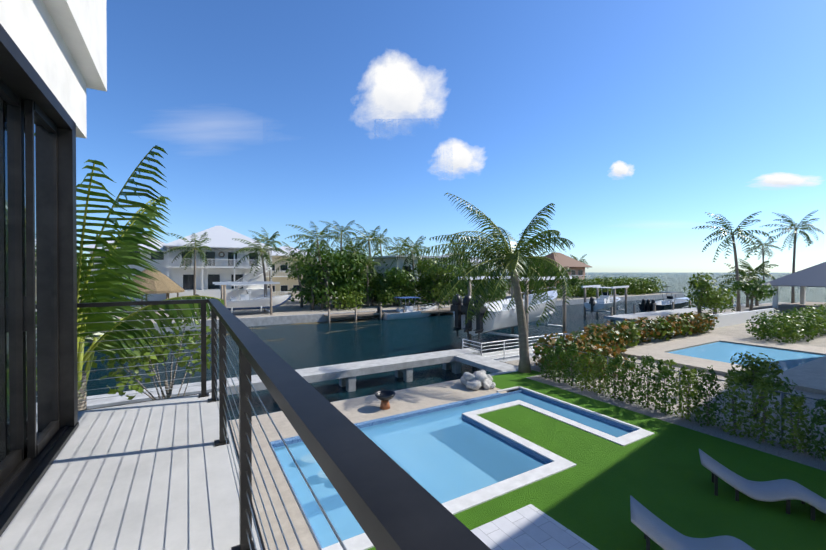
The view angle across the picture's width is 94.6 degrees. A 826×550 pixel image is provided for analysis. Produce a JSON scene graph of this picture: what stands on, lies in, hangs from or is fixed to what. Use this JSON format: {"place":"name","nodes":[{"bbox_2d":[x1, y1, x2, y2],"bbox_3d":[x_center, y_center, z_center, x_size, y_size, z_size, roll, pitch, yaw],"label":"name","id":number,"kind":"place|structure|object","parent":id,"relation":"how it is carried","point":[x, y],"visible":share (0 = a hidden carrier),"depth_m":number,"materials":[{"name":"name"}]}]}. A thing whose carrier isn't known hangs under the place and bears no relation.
{"place":"outdoors","nodes":[
{"label":"outdoors","id":0,"kind":"place"},
{"bbox_2d":[0,0,106,138],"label":"roof overhang","id":1,"kind":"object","parent":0,"point":[61,45],"depth_m":2.96,"materials":[{"name":"white paint"}]},
{"bbox_2d":[0,24,78,536],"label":"sliding door","id":2,"kind":"structure","parent":1,"relation":"attached to","point":[39,423],"depth_m":2.72,"materials":[{"name":"brown metal"}]},
{"bbox_2d":[0,391,265,549],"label":"balcony floor","id":3,"kind":"structure","parent":1,"relation":"attached to","point":[156,474],"depth_m":2.43,"materials":[{"name":"wood"}]},
{"bbox_2d":[77,299,490,549],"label":"balcony railing","id":4,"kind":"object","parent":3,"relation":"on","point":[391,503],"visible":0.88,"depth_m":0.80,"materials":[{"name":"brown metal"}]},
{"bbox_2d":[79,290,683,336],"bbox_3d":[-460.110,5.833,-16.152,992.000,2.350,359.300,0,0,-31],"label":"bank ground","id":5,"kind":"structure","parent":0,"point":[289,312],"depth_m":44.40,"materials":[{"name":"concrete"}]},
{"bbox_2d":[123,267,183,310],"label":"tiki hut","id":6,"kind":"object","parent":5,"relation":"on","point":[163,283],"visible":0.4,"depth_m":43.31,"materials":[{"name":"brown wood"}]},
{"bbox_2d":[84,226,274,305],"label":"house","id":7,"kind":"structure","parent":5,"relation":"on","point":[222,260],"depth_m":54.37,"materials":[{"name":"white paint"}]},
{"bbox_2d":[213,281,279,314],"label":"lift","id":8,"kind":"object","parent":5,"relation":"on","point":[223,290],"visible":0.5,"depth_m":40.99,"materials":[{"name":"white metal"}]},
{"bbox_2d":[194,284,290,314],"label":"boat","id":9,"kind":"object","parent":8,"relation":"on","point":[244,302],"visible":0.62,"depth_m":41.16,"materials":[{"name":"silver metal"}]},
{"bbox_2d":[266,246,317,296],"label":"house","id":10,"kind":"structure","parent":5,"relation":"on","point":[281,277],"depth_m":71.43,"materials":[{"name":"beige paint"}]},
{"bbox_2d":[77,242,595,309],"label":"bank trees","id":11,"kind":"object","parent":5,"relation":"on","point":[343,283],"visible":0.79,"depth_m":50.56,"materials":[{"name":"green plant"}]},
{"bbox_2d":[163,220,587,309],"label":"palms","id":12,"kind":"object","parent":5,"relation":"on","point":[378,240],"visible":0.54,"depth_m":51.09,"materials":[{"name":"green plant"}]},
{"bbox_2d":[367,255,479,302],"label":"house","id":13,"kind":"structure","parent":5,"relation":"on","point":[399,262],"depth_m":58.42,"materials":[{"name":"white paint"}]},
{"bbox_2d":[441,253,483,293],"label":"house","id":14,"kind":"structure","parent":5,"relation":"on","point":[476,263],"depth_m":79.52,"materials":[{"name":"white paint"}]},
{"bbox_2d":[533,252,591,292],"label":"brown roof house","id":15,"kind":"structure","parent":5,"relation":"on","point":[576,267],"depth_m":86.87,"materials":[{"name":"beige paint"}]},
{"bbox_2d":[561,276,666,296],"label":"hedge","id":16,"kind":"object","parent":5,"relation":"on","point":[636,288],"visible":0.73,"depth_m":76.87,"materials":[{"name":"green plant"}]},
{"bbox_2d":[364,53,442,141],"bbox_3d":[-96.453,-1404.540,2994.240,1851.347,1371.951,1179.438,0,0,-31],"label":"cloud","id":17,"kind":"structure","parent":0,"point":[401,88],"depth_m":2993.88,"materials":[{"name":"white"}]},
{"bbox_2d":[376,119,482,173],"bbox_3d":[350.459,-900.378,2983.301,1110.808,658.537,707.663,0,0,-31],"label":"cloud","id":18,"kind":"structure","parent":0,"point":[464,157],"depth_m":2982.95,"materials":[{"name":"white"}]},
{"bbox_2d":[76,0,825,272],"label":"sky","id":19,"kind":"structure","parent":0,"point":[257,112],"materials":[{"name":"blue"}]},
{"bbox_2d":[82,272,825,419],"bbox_3d":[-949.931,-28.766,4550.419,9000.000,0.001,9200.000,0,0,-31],"label":"sea water","id":20,"kind":"structure","parent":0,"point":[294,346],"depth_m":29.17,"materials":[{"name":"teal liquid"}]},
{"bbox_2d":[95,301,494,336],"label":"docks","id":21,"kind":"object","parent":20,"relation":"in","point":[356,314],"visible":0.31,"depth_m":42.98,"materials":[{"name":"brown wood"}]},
{"bbox_2d":[87,348,517,408],"bbox_3d":[-2.975,5.269,15.614,17.200,2.000,5.000,0,0,-31],"label":"concrete dock","id":22,"kind":"object","parent":20,"relation":"in","point":[345,374],"visible":0.4,"depth_m":17.52,"materials":[{"name":"grey concrete"}]},
{"bbox_2d":[229,373,433,417],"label":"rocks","id":23,"kind":"object","parent":20,"relation":"on","point":[373,386],"visible":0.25,"depth_m":15.86,"materials":[{"name":"grey stone"}]},
{"bbox_2d":[376,297,435,319],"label":"walkaround boat","id":24,"kind":"object","parent":20,"relation":"on","point":[410,312],"visible":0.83,"depth_m":44.66,"materials":[{"name":"white"}]},
{"bbox_2d":[458,276,571,345],"bbox_3d":[7.936,3.241,28.663,9.100,6.260,4.649,0,1,-48],"label":"lift","id":25,"kind":"object","parent":20,"relation":"on","point":[526,315],"visible":0.29,"depth_m":27.78,"materials":[{"name":"white metal"}]},
{"bbox_2d":[450,287,557,339],"bbox_3d":[7.866,2.477,28.580,3.500,2.802,14.013,0,1,42],"label":"boat","id":26,"kind":"object","parent":25,"relation":"on","point":[506,318],"visible":0.65,"depth_m":24.17,"materials":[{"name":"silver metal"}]},
{"bbox_2d":[462,311,740,360],"bbox_3d":[18.129,4.658,28.545,33.300,3.028,4.230,0,0,-31],"label":"neighbour dock","id":27,"kind":"object","parent":20,"relation":"in","point":[504,354],"visible":0.15,"depth_m":21.83,"materials":[{"name":"grey concrete"}]},
{"bbox_2d":[582,285,628,315],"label":"lift","id":28,"kind":"object","parent":20,"relation":"in","point":[614,300],"visible":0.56,"depth_m":46.73,"materials":[{"name":"white metal"}]},
{"bbox_2d":[584,287,620,311],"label":"boat","id":29,"kind":"object","parent":28,"relation":"on","point":[604,301],"visible":0.98,"depth_m":45.54,"materials":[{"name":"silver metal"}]},
{"bbox_2d":[639,286,690,310],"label":"boat","id":30,"kind":"object","parent":20,"relation":"on","point":[666,304],"visible":0.79,"depth_m":54.86,"materials":[{"name":"grey plastic"}]},
{"bbox_2d":[229,302,825,452],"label":"bank ground","id":31,"kind":"structure","parent":0,"point":[738,330],"depth_m":15.88,"materials":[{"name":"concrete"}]},
{"bbox_2d":[230,379,506,549],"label":"pool deck paving","id":32,"kind":"structure","parent":31,"relation":"on","point":[359,409],"depth_m":10.28,"materials":[{"name":"stone"}]},
{"bbox_2d":[76,145,223,410],"bbox_3d":[-5.379,1.244,5.522,3.884,6.210,4.699,0,0,20],"label":"young palm","id":33,"kind":"object","parent":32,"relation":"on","point":[106,285],"visible":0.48,"depth_m":5.65,"materials":[{"name":"green plant"}]},
{"bbox_2d":[91,304,217,399],"bbox_3d":[-4.911,2.408,7.322,2.138,3.858,2.329,0,0,-31],"label":"shrub","id":34,"kind":"object","parent":32,"relation":"on","point":[156,357],"visible":0.58,"depth_m":7.25,"materials":[{"name":"green plant"}]},
{"bbox_2d":[375,390,394,409],"bbox_3d":[-0.903,4.052,12.299,0.680,0.476,0.680,0,0,-31],"label":"fire bowl","id":35,"kind":"object","parent":32,"relation":"on","point":[384,396],"visible":1,"depth_m":12.20,"materials":[{"name":"grey metal"}]},
{"bbox_2d":[460,370,495,389],"bbox_3d":[2.605,4.057,14.723,1.505,0.719,1.221,0,0,-17],"label":"rock pile","id":36,"kind":"object","parent":32,"relation":"on","point":[476,380],"visible":0.98,"depth_m":14.34,"materials":[{"name":"white stone"}]},
{"bbox_2d":[470,504,597,549],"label":"patio paving","id":37,"kind":"structure","parent":31,"relation":"on","point":[530,527],"depth_m":6.39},
{"bbox_2d":[368,370,825,549],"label":"lawn turf","id":38,"kind":"structure","parent":31,"relation":"on","point":[663,473],"depth_m":7.79,"materials":[{"name":"green plant"}]},
{"bbox_2d":[410,193,574,372],"bbox_3d":[3.382,0.465,16.537,6.684,7.602,6.931,0,0,-31],"label":"coconut palm","id":39,"kind":"object","parent":38,"relation":"on","point":[513,264],"visible":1,"depth_m":16.35,"materials":[{"name":"green plant"}]},
{"bbox_2d":[630,495,754,549],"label":"lounge chair","id":40,"kind":"object","parent":38,"relation":"on","point":[657,530],"visible":1,"depth_m":5.83,"materials":[{"name":"white plastic"}]},
{"bbox_2d":[699,449,825,520],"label":"lounge chair","id":41,"kind":"object","parent":38,"relation":"on","point":[787,490],"visible":1,"depth_m":7.25,"materials":[{"name":"white plastic"}]},
{"bbox_2d":[532,311,718,375],"bbox_3d":[13.647,3.485,22.670,20.183,1.736,4.291,0,1,-42],"label":"sea grape hedge","id":42,"kind":"object","parent":31,"relation":"on","point":[603,338],"visible":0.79,"depth_m":21.58,"materials":[{"name":"green plant"}]},
{"bbox_2d":[515,340,824,447],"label":"chain link fence","id":43,"kind":"object","parent":31,"relation":"on","point":[782,393],"visible":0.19,"depth_m":11.50,"materials":[{"name":"grey"}]},
{"bbox_2d":[526,374,825,470],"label":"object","id":44,"kind":"structure","parent":31,"relation":"on","point":[778,450],"depth_m":10.75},
{"bbox_2d":[539,340,825,460],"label":"hedge shrubs","id":45,"kind":"object","parent":31,"relation":"on","point":[755,373],"visible":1,"depth_m":11.13,"materials":[{"name":"green plant"}]},
{"bbox_2d":[604,297,773,327],"bbox_3d":[29.417,4.621,38.727,41.500,2.950,9.400,0,0,-31],"label":"dock","id":46,"kind":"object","parent":31,"relation":"on","point":[729,319],"depth_m":35.45,"materials":[{"name":"grey concrete"}]},
{"bbox_2d":[620,334,825,394],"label":"pool deck","id":47,"kind":"structure","parent":31,"relation":"on","point":[810,376],"depth_m":18.86,"materials":[{"name":"concrete"}]},
{"bbox_2d":[667,342,825,370],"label":"swimming pool","id":48,"kind":"structure","parent":47,"relation":"on","point":[726,352],"depth_m":19.92,"materials":[{"name":"blue liquid"}]},
{"bbox_2d":[658,272,825,398],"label":"bushes","id":49,"kind":"object","parent":31,"relation":"on","point":[806,322],"visible":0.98,"depth_m":26.49,"materials":[{"name":"green plant"}]},
{"bbox_2d":[690,210,823,313],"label":"palm trees","id":50,"kind":"object","parent":31,"relation":"on","point":[749,275],"visible":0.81,"depth_m":47.35,"materials":[{"name":"green plant"}]},
{"bbox_2d":[753,262,825,312],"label":"pavilion","id":51,"kind":"structure","parent":31,"relation":"on","point":[812,276],"depth_m":43.34,"materials":[{"name":"white paint"}]},
{"bbox_2d":[611,161,632,176],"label":"cloud","id":52,"kind":"structure","parent":0,"point":[620,169],"depth_m":2942.48,"materials":[{"name":"white"}]},
{"bbox_2d":[758,173,818,186],"bbox_3d":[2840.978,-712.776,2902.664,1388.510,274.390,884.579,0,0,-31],"label":"cloud","id":53,"kind":"structure","parent":0,"point":[780,180],"depth_m":2902.69,"materials":[{"name":"white"}]},
{"bbox_3d":[1.292,4.775,10.205,8.960,0.930,4.450,0,0,-31],"label":"pool basin","id":54,"kind":"object","parent":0,"visible":0},
{"bbox_2d":[274,392,631,547],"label":"pool water","id":55,"kind":"structure","parent":54,"relation":"in","point":[443,456],"depth_m":9.17,"materials":[{"name":"blue liquid"}]},
{"bbox_2d":[270,386,654,549],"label":"pool coping","id":56,"kind":"object","parent":54,"relation":"on","point":[553,466],"visible":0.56,"depth_m":10.03,"materials":[{"name":"stone"}]}
]}

